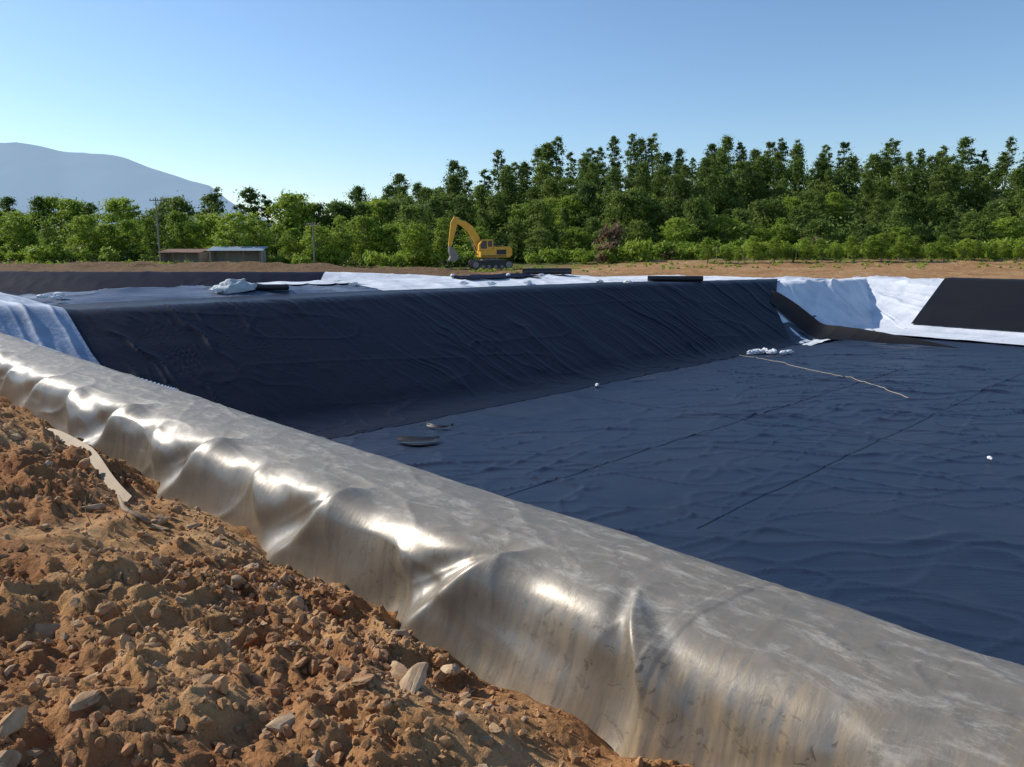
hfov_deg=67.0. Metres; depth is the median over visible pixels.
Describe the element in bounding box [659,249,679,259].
shrub
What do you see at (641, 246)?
shrub
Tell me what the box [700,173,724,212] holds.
tree
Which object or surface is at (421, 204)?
tree
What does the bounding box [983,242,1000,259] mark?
tree
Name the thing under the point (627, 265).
scrub
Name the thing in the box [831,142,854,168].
tree
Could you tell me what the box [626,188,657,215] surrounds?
tree
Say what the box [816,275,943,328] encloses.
white sheet
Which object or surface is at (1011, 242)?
shrub
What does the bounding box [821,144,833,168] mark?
tree
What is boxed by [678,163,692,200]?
tree
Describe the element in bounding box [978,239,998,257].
shrub
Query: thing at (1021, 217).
tree
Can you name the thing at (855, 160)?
tree
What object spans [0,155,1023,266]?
undergrowth
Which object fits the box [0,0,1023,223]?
sky
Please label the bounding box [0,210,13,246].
tree
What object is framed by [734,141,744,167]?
tree
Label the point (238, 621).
stone
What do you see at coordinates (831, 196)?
tree
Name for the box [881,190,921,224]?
tree
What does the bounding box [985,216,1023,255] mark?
tree
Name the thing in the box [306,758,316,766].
stone
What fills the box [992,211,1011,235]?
tree
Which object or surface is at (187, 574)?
stone
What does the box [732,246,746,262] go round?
tree
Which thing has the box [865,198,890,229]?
tree
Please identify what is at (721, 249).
shrub
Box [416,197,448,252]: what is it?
tree
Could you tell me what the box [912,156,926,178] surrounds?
tree
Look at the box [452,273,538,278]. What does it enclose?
black sheet
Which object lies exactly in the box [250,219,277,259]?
tree
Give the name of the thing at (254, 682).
stone
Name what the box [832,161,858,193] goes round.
tree
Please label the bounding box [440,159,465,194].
tree
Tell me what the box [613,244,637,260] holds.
shrub
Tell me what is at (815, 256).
shrub
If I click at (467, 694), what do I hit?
stone
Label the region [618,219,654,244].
tree
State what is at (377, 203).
tree
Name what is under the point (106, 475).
buried strip
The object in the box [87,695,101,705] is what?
stone
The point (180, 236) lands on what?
tree
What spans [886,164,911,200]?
tree
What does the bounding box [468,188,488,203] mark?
tree
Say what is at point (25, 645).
stone
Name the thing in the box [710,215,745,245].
tree
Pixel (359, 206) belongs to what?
tree
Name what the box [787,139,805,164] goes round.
tree
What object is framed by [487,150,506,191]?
tree
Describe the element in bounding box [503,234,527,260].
tree
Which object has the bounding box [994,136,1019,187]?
tree
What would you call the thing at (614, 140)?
tree
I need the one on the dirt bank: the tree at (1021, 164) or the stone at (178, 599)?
the stone at (178, 599)
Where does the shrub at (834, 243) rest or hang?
on the ground
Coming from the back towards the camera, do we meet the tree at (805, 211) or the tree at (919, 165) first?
the tree at (919, 165)
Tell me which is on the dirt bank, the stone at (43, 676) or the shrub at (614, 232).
the stone at (43, 676)
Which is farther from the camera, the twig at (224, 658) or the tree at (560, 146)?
the tree at (560, 146)
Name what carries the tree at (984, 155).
on the ground
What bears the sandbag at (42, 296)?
on the grey sheet at (132, 294)
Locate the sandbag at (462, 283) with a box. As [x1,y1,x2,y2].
[458,281,468,284]
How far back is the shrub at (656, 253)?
86.26 m
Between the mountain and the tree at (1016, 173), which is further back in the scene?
the mountain
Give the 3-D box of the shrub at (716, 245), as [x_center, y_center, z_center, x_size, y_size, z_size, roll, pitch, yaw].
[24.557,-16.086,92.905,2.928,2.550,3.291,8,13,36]
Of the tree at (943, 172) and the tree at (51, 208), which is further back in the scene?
the tree at (943, 172)
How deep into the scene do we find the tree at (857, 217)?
103.93 m
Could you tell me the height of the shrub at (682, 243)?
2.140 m
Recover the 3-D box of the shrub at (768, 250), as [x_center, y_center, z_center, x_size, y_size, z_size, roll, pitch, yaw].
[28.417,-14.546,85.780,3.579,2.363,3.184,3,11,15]
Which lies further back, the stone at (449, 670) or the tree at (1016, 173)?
the tree at (1016, 173)
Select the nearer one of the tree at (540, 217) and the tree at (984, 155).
the tree at (540, 217)
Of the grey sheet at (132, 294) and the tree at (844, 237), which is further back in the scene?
the tree at (844, 237)
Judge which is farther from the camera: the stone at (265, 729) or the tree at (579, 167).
the tree at (579, 167)
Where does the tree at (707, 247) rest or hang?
on the ground
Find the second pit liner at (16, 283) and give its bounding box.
[0,271,324,295]
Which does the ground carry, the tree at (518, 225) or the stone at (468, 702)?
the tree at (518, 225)
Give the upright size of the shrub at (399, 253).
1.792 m
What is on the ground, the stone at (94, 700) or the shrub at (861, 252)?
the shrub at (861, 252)
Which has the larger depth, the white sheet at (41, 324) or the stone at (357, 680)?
the white sheet at (41, 324)
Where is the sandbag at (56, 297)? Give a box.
[48,295,62,298]
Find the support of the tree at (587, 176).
on the ground
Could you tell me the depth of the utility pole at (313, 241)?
77.17 m
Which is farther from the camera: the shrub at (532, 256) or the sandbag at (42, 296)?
the shrub at (532, 256)
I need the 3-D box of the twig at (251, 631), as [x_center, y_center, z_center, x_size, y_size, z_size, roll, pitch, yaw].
[-1.345,1.287,3.939,0.134,0.262,0.034,8,-3,-42]
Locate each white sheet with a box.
[0,292,179,390]
[259,280,368,283]
[321,272,684,280]
[349,274,773,289]
[774,276,872,345]
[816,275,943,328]
[867,319,1023,344]
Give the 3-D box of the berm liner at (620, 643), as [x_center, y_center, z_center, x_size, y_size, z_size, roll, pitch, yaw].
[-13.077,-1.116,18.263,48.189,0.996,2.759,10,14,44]
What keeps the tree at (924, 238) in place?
on the ground
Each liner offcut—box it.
[397,435,438,444]
[426,423,453,427]
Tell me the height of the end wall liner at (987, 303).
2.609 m
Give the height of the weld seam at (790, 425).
0.111 m
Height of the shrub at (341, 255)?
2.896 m
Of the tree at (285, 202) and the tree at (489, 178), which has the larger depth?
the tree at (489, 178)
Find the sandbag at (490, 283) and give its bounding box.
[486,281,496,284]
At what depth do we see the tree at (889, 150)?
130.03 m
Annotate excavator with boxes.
[446,216,512,268]
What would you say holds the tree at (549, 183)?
on the ground
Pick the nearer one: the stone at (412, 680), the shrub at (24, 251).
the stone at (412, 680)
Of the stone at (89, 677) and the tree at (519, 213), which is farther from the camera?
the tree at (519, 213)
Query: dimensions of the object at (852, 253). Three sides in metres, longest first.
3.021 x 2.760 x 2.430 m
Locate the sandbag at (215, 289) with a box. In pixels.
[209,287,222,291]
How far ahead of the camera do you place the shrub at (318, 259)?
79.25 m
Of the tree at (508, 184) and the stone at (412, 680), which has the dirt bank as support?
the stone at (412, 680)
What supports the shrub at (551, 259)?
on the ground
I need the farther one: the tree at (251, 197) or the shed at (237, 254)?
the tree at (251, 197)
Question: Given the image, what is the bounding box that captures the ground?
[0,189,1023,278]
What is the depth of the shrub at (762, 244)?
85.05 m
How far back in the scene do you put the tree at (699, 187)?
105.45 m
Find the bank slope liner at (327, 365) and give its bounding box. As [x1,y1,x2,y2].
[52,279,798,438]
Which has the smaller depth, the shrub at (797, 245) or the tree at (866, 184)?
the shrub at (797, 245)
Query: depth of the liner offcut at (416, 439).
20.38 m
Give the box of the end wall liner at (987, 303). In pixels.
[911,277,1023,330]
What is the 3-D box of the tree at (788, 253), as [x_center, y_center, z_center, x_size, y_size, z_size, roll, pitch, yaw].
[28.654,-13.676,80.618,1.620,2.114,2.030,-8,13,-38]
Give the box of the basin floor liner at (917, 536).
[316,315,1023,665]
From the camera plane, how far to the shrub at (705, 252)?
87.80 m
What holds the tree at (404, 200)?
on the ground
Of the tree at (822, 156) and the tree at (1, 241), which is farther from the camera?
the tree at (822, 156)
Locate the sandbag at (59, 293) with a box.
[51,292,64,295]
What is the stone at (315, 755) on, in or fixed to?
on the dirt bank
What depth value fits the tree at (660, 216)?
102.39 m
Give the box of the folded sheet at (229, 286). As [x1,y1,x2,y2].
[209,278,256,293]
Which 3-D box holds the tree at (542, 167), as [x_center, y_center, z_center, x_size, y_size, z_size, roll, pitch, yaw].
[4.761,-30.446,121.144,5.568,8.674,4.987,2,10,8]
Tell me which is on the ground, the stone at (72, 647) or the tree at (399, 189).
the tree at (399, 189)
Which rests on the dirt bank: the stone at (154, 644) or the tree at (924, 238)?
the stone at (154, 644)
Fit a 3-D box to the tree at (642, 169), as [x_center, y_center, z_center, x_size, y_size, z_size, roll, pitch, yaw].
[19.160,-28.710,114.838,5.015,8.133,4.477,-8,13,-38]
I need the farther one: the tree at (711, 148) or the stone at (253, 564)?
the tree at (711, 148)
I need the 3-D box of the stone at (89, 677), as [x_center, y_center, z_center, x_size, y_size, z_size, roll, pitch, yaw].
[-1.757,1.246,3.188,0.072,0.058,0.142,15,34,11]
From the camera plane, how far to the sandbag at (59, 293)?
25.54 m
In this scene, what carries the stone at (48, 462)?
on the dirt bank
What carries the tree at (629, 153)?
on the ground
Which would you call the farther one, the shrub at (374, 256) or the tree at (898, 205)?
the tree at (898, 205)
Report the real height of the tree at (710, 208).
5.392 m
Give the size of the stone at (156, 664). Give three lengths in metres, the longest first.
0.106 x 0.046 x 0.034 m
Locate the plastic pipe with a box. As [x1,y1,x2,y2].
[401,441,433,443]
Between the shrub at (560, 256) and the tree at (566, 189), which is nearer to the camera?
the shrub at (560, 256)
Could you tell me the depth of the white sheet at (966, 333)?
44.07 m
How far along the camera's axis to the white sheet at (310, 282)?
33.31 m
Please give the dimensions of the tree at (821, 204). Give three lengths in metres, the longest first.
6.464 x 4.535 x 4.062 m
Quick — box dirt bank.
[0,395,694,766]
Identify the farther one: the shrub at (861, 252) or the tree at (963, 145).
the tree at (963, 145)
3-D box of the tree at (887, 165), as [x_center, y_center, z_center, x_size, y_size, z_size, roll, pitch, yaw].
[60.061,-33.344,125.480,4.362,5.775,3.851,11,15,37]
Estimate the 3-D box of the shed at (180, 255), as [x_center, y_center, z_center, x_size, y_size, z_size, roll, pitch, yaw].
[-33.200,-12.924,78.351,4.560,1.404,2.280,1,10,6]
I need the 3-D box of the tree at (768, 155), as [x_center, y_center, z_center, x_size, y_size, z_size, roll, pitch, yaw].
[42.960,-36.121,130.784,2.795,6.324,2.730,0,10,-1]
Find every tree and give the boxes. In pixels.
[0,196,20,213]
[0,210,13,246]
[0,212,41,260]
[2,209,35,228]
[20,193,82,240]
[26,195,53,231]
[37,196,99,245]
[37,220,68,252]
[58,212,107,259]
[79,201,102,244]
[82,223,125,255]
[91,196,146,252]
[110,217,150,258]
[136,205,168,252]
[138,217,166,260]
[152,190,200,247]
[153,197,170,226]
[162,210,207,248]
[181,209,231,255]
[193,194,222,242]
[197,187,230,224]
[206,209,261,257]
[231,185,263,235]
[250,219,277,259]
[255,194,280,230]
[262,188,320,256]
[273,228,306,263]
[286,201,320,233]
[297,222,340,262]
[307,202,332,242]
[319,200,362,233]
[320,198,373,251]
[327,215,357,265]
[342,210,388,265]
[344,184,374,204]
[348,200,382,251]
[365,195,397,225]
[365,222,410,264]
[376,197,410,225]
[382,184,396,201]
[382,201,434,252]
[388,173,412,196]
[388,184,410,201]
[389,191,416,212]
[394,220,435,266]
[395,196,427,223]
[411,181,423,204]
[412,201,432,222]
[414,186,434,205]
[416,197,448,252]
[426,191,473,235]
[427,188,447,208]
[430,217,468,266]
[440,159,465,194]
[442,173,466,210]
[442,230,463,250]
[445,192,477,245]
[453,198,478,236]
[457,165,474,198]
[458,226,496,257]
[465,204,486,224]
[468,182,494,224]
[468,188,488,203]
[474,208,496,245]
[475,191,509,239]
[476,168,493,195]
[485,171,523,219]
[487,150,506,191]
[493,218,527,253]
[498,163,517,204]
[502,201,533,239]
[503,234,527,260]
[511,162,524,187]
[516,161,533,202]
[516,198,560,255]
[519,227,560,262]
[522,186,542,222]
[528,141,562,188]
[528,147,550,184]
[530,160,553,199]
[533,178,558,214]
[536,196,562,229]
[547,135,567,175]
[550,176,587,219]
[551,194,591,235]
[552,165,564,194]
[556,207,572,244]
[556,227,594,256]
[562,151,578,187]
[567,179,608,234]
[575,152,588,176]
[575,155,601,193]
[580,161,600,208]
[581,213,603,250]
[583,147,598,169]
[591,229,619,250]
[593,160,613,198]
[595,147,605,175]
[598,188,649,244]
[599,166,623,205]
[602,186,664,231]
[606,135,623,168]
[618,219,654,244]
[621,166,636,193]
[622,133,642,188]
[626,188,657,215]
[628,163,656,206]
[631,137,650,179]
[634,160,653,194]
[639,133,663,173]
[642,202,673,242]
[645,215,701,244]
[648,163,681,203]
[651,152,666,182]
[658,173,684,227]
[660,151,673,178]
[670,161,683,183]
[671,147,687,177]
[671,195,714,242]
[676,216,719,254]
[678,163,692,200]
[682,181,711,221]
[689,157,696,172]
[691,237,717,262]
[694,158,714,194]
[700,143,727,170]
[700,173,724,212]
[701,150,734,190]
[705,205,714,229]
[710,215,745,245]
[712,173,746,212]
[715,134,738,173]
[719,208,734,236]
[722,247,734,261]
[723,207,764,244]
[732,160,751,201]
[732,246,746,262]
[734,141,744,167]
[736,147,747,173]
[741,161,754,192]
[741,172,771,206]
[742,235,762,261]
[746,227,775,242]
[747,149,763,165]
[748,198,776,234]
[748,200,761,224]
[750,152,772,190]
[761,197,788,229]
[761,217,796,243]
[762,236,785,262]
[763,141,778,163]
[764,150,771,172]
[765,152,790,187]
[768,137,790,168]
[775,177,790,198]
[780,196,800,216]
[780,205,807,244]
[781,243,793,261]
[785,145,807,185]
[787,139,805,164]
[788,202,821,240]
[789,158,807,191]
[794,219,839,255]
[796,187,816,218]
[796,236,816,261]
[802,193,832,222]
[807,159,841,192]
[810,182,830,208]
[812,152,829,183]
[813,238,831,261]
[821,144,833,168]
[822,168,836,193]
[822,190,855,224]
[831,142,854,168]
[831,244,845,260]
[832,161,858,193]
[837,232,855,245]
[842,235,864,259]
[845,213,868,239]
[849,156,861,182]
[852,178,878,218]
[853,224,886,244]
[858,152,891,189]
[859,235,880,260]
[861,179,892,209]
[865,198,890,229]
[865,233,895,260]
[877,159,896,189]
[878,138,900,167]
[878,208,920,242]
[880,151,892,166]
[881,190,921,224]
[884,225,913,257]
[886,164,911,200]
[889,139,907,187]
[891,200,907,223]
[891,235,914,260]
[898,170,928,196]
[900,151,916,175]
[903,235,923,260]
[907,148,927,182]
[909,223,936,247]
[910,198,939,234]
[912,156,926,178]
[916,196,946,228]
[921,155,945,195]
[922,242,940,258]
[924,162,962,206]
[931,155,968,185]
[932,145,949,163]
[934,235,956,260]
[935,192,961,224]
[939,229,964,244]
[947,219,961,241]
[949,163,965,193]
[952,136,978,177]
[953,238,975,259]
[955,208,978,241]
[960,171,984,211]
[960,217,1003,243]
[963,180,996,210]
[969,150,990,170]
[970,163,997,189]
[970,240,988,260]
[978,199,1005,240]
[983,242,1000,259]
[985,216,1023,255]
[990,155,1008,188]
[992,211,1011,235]
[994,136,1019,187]
[995,241,1013,259]
[1000,168,1023,204]
[1001,199,1014,217]
[1003,225,1023,247]
[1006,188,1023,219]
[1010,237,1023,259]
[1015,212,1023,225]
[1017,153,1023,168]
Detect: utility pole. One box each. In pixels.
[149,197,161,261]
[307,222,318,262]
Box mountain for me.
[0,142,280,234]
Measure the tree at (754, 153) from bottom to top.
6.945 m
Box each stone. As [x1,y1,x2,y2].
[0,534,9,539]
[0,553,10,557]
[0,680,5,687]
[0,706,27,738]
[0,749,21,766]
[4,664,15,675]
[14,641,34,651]
[26,748,43,755]
[33,623,60,637]
[36,673,49,684]
[39,523,50,529]
[43,638,52,645]
[45,460,53,465]
[60,632,67,638]
[66,644,76,650]
[67,671,84,677]
[68,651,80,658]
[69,690,101,711]
[70,597,79,607]
[76,672,99,683]
[80,503,105,510]
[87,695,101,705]
[89,710,105,722]
[96,583,111,590]
[107,661,114,668]
[144,642,161,646]
[148,524,170,530]
[152,660,166,670]
[153,514,169,524]
[170,517,182,522]
[175,596,185,602]
[182,572,190,579]
[186,522,199,528]
[196,673,220,684]
[208,604,223,610]
[212,540,221,546]
[214,582,232,591]
[215,534,225,540]
[225,637,230,646]
[231,575,246,588]
[231,618,242,624]
[243,563,258,567]
[247,677,265,686]
[262,728,272,736]
[265,712,294,734]
[294,656,311,667]
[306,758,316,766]
[310,749,320,760]
[336,664,354,680]
[351,673,374,685]
[389,661,424,687]
[393,629,408,635]
[399,662,427,693]
[419,688,426,694]
[440,664,460,676]
[455,711,468,721]
[458,685,471,695]
[459,698,472,707]
[460,691,470,698]
[479,735,493,745]
[483,702,491,709]
[489,722,501,731]
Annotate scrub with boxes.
[3,256,1023,272]
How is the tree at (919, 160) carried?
on the ground
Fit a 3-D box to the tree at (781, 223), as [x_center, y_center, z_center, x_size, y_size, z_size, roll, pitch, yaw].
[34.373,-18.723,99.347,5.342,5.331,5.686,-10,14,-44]
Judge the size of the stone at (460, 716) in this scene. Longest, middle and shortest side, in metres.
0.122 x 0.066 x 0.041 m
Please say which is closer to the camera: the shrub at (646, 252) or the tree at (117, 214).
the shrub at (646, 252)
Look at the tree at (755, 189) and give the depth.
117.45 m
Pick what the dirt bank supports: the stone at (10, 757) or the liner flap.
the stone at (10, 757)
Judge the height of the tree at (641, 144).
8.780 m
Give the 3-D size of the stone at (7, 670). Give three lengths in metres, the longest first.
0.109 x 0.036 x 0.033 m
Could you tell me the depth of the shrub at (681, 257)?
85.73 m
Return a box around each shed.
[159,249,208,262]
[206,246,267,262]
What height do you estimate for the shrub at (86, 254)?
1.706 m
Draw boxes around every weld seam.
[503,368,900,496]
[574,395,977,452]
[696,373,1021,527]
[745,366,1023,394]
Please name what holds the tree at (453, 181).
on the ground
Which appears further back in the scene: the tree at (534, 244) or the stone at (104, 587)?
the tree at (534, 244)
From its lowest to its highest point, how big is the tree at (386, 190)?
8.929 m
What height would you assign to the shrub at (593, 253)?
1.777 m
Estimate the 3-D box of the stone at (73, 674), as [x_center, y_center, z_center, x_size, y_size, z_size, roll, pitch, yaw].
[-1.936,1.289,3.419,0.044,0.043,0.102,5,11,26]
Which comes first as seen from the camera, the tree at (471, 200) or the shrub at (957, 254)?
the shrub at (957, 254)
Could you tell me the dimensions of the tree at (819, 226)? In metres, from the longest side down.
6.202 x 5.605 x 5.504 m
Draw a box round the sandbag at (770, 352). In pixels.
[764,350,775,353]
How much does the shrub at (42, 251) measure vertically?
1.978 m
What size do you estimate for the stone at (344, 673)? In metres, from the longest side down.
0.125 x 0.108 x 0.073 m
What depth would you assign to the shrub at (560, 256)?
89.13 m
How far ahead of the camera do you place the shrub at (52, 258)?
76.67 m
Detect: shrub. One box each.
[0,241,28,260]
[0,251,7,260]
[5,250,24,260]
[18,244,46,258]
[25,243,61,262]
[31,255,53,262]
[34,241,79,261]
[72,249,93,261]
[98,246,119,261]
[98,247,119,261]
[268,255,282,262]
[290,253,310,263]
[306,246,338,263]
[320,244,350,265]
[359,251,380,267]
[362,249,389,266]
[387,257,401,267]
[388,250,417,266]
[413,251,444,266]
[454,244,476,257]
[462,251,482,259]
[524,251,537,263]
[537,246,558,262]
[541,251,565,263]
[551,249,572,263]
[566,248,586,262]
[569,249,595,263]
[587,247,614,261]
[591,220,625,245]
[593,239,618,252]
[593,239,620,262]
[599,247,619,262]
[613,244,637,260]
[622,237,652,259]
[622,249,651,260]
[638,254,651,260]
[648,240,674,259]
[652,242,678,259]
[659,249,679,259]
[672,247,687,257]
[673,240,692,245]
[674,252,688,259]
[682,245,695,258]
[687,244,703,258]
[693,243,719,257]
[712,239,723,257]
[712,244,738,258]
[723,237,746,247]
[741,241,767,258]
[744,240,774,252]
[759,241,782,259]
[766,240,795,259]
[791,239,812,258]
[793,240,819,259]
[800,234,831,257]
[821,240,842,257]
[837,243,859,257]
[853,242,878,258]
[854,244,865,257]
[873,247,900,258]
[903,246,926,258]
[950,239,985,259]
[950,252,963,258]
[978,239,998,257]
[994,237,1021,258]
[997,237,1023,252]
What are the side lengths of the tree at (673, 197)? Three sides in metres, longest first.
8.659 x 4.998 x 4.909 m
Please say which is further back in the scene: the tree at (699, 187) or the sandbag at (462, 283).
the tree at (699, 187)
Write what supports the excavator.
on the ground
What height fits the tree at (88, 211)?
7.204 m
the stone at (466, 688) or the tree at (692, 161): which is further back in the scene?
the tree at (692, 161)
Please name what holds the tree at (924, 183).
on the ground
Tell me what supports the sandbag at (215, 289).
on the grey sheet at (132, 294)
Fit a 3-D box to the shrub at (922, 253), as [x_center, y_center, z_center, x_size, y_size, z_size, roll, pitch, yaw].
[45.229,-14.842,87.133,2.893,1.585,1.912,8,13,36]
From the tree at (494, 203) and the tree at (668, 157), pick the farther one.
the tree at (668, 157)
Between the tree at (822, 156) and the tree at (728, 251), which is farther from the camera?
the tree at (822, 156)
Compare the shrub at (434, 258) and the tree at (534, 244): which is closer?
the shrub at (434, 258)
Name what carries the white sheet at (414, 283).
on the white sheet at (340, 276)
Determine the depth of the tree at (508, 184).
118.89 m
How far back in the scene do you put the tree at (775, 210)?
105.67 m
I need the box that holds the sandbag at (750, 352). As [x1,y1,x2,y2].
[747,350,754,354]
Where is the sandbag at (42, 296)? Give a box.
[36,294,49,297]
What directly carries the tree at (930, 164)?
on the ground
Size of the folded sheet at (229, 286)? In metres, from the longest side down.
1.761 x 1.204 x 0.532 m
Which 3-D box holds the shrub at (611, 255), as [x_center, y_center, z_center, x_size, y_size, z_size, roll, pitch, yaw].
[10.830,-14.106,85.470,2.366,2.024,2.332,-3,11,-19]
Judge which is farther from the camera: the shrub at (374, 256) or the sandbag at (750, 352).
the shrub at (374, 256)
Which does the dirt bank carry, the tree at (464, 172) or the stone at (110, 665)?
the stone at (110, 665)
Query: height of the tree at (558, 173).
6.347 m
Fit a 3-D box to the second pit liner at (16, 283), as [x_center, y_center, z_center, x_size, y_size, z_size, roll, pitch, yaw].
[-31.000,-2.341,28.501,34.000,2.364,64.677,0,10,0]
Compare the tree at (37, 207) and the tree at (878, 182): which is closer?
the tree at (37, 207)
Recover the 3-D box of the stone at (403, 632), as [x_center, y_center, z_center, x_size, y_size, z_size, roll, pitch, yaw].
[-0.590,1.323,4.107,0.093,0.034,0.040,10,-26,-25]
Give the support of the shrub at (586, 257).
on the ground
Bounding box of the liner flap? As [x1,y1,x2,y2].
[771,290,957,347]
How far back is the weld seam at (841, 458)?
18.37 m
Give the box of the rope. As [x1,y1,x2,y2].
[741,355,907,397]
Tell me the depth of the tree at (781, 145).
133.97 m
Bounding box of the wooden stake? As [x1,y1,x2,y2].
[117,495,149,522]
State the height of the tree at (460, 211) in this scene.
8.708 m
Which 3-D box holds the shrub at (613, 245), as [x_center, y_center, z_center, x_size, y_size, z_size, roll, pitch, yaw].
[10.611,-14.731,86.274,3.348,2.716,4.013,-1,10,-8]
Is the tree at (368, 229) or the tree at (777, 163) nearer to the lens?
the tree at (368, 229)
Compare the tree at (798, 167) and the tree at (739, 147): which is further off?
the tree at (739, 147)
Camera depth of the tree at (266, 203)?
100.61 m
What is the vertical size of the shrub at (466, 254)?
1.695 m
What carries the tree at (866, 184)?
on the ground
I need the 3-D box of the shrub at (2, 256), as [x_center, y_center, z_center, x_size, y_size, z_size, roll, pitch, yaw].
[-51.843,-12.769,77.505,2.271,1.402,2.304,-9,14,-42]
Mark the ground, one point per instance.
(940, 268)
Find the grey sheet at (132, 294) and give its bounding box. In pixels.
[19,280,378,304]
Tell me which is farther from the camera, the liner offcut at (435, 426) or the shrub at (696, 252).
the shrub at (696, 252)
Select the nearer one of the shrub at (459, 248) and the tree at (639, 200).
the shrub at (459, 248)
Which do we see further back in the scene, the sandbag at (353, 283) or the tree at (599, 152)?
the tree at (599, 152)
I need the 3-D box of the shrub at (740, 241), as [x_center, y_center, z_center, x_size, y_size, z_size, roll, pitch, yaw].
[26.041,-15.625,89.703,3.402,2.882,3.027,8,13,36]
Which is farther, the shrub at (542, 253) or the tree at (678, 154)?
the tree at (678, 154)
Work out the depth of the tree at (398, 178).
131.66 m
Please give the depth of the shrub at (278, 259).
79.84 m
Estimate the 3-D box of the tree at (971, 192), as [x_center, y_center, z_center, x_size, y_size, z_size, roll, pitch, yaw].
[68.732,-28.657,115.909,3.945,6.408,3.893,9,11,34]
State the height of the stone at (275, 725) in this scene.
0.065 m
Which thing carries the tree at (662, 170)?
on the ground
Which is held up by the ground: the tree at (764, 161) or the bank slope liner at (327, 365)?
the tree at (764, 161)
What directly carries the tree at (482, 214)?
on the ground
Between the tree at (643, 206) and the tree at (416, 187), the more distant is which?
the tree at (416, 187)
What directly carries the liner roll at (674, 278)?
on the white sheet at (414, 283)
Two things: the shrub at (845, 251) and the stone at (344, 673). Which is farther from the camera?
the shrub at (845, 251)
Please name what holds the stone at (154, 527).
on the dirt bank
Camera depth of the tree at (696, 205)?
98.11 m
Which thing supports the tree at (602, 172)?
on the ground
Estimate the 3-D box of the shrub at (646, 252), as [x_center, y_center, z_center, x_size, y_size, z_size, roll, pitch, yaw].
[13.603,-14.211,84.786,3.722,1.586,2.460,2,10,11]
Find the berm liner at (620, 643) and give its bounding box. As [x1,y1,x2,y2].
[0,333,1023,766]
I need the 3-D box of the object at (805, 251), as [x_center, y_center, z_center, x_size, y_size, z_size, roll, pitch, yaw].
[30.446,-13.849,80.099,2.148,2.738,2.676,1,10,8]
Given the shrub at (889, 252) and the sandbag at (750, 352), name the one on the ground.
the shrub at (889, 252)
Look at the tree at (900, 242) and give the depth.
81.81 m
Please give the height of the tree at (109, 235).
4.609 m
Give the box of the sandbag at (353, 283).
[349,281,357,285]
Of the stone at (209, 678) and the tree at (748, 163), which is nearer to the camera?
the stone at (209, 678)
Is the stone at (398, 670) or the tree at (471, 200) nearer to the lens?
the stone at (398, 670)
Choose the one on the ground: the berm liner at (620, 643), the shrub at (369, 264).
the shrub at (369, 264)
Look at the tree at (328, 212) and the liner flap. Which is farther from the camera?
the tree at (328, 212)
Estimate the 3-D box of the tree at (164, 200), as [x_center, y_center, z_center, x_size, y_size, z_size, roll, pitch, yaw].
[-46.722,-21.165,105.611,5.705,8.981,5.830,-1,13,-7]
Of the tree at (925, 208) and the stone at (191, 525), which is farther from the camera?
the tree at (925, 208)
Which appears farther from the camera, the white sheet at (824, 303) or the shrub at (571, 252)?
the shrub at (571, 252)
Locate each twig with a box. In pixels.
[85,496,91,524]
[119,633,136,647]
[126,602,165,642]
[218,636,231,674]
[240,610,264,650]
[252,576,268,599]
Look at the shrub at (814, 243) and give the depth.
89.96 m
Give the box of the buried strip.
[45,427,130,500]
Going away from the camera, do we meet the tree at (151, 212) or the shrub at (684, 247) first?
the shrub at (684, 247)
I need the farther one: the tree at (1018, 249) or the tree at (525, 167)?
the tree at (525, 167)
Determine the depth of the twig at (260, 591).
4.31 m
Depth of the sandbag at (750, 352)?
36.14 m
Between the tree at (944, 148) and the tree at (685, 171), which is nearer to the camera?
the tree at (685, 171)
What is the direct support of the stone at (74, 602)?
on the dirt bank
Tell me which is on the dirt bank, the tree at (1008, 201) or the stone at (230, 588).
the stone at (230, 588)
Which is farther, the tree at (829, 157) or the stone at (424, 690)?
the tree at (829, 157)
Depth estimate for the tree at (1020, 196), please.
108.95 m
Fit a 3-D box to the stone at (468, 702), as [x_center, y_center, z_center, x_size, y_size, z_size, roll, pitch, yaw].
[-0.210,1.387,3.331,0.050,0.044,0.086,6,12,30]
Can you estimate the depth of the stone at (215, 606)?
4.11 m
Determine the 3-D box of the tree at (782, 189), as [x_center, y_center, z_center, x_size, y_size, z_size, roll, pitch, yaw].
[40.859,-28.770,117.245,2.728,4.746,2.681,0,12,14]
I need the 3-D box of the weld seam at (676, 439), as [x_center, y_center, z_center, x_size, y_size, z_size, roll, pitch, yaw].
[7.627,0.897,23.744,24.400,0.102,0.110,-10,14,-44]
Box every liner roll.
[255,284,288,289]
[522,268,571,274]
[647,276,702,280]
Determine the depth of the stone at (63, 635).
3.69 m
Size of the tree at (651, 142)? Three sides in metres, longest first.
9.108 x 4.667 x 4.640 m
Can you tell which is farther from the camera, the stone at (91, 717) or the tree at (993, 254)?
the tree at (993, 254)
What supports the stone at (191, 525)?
on the dirt bank

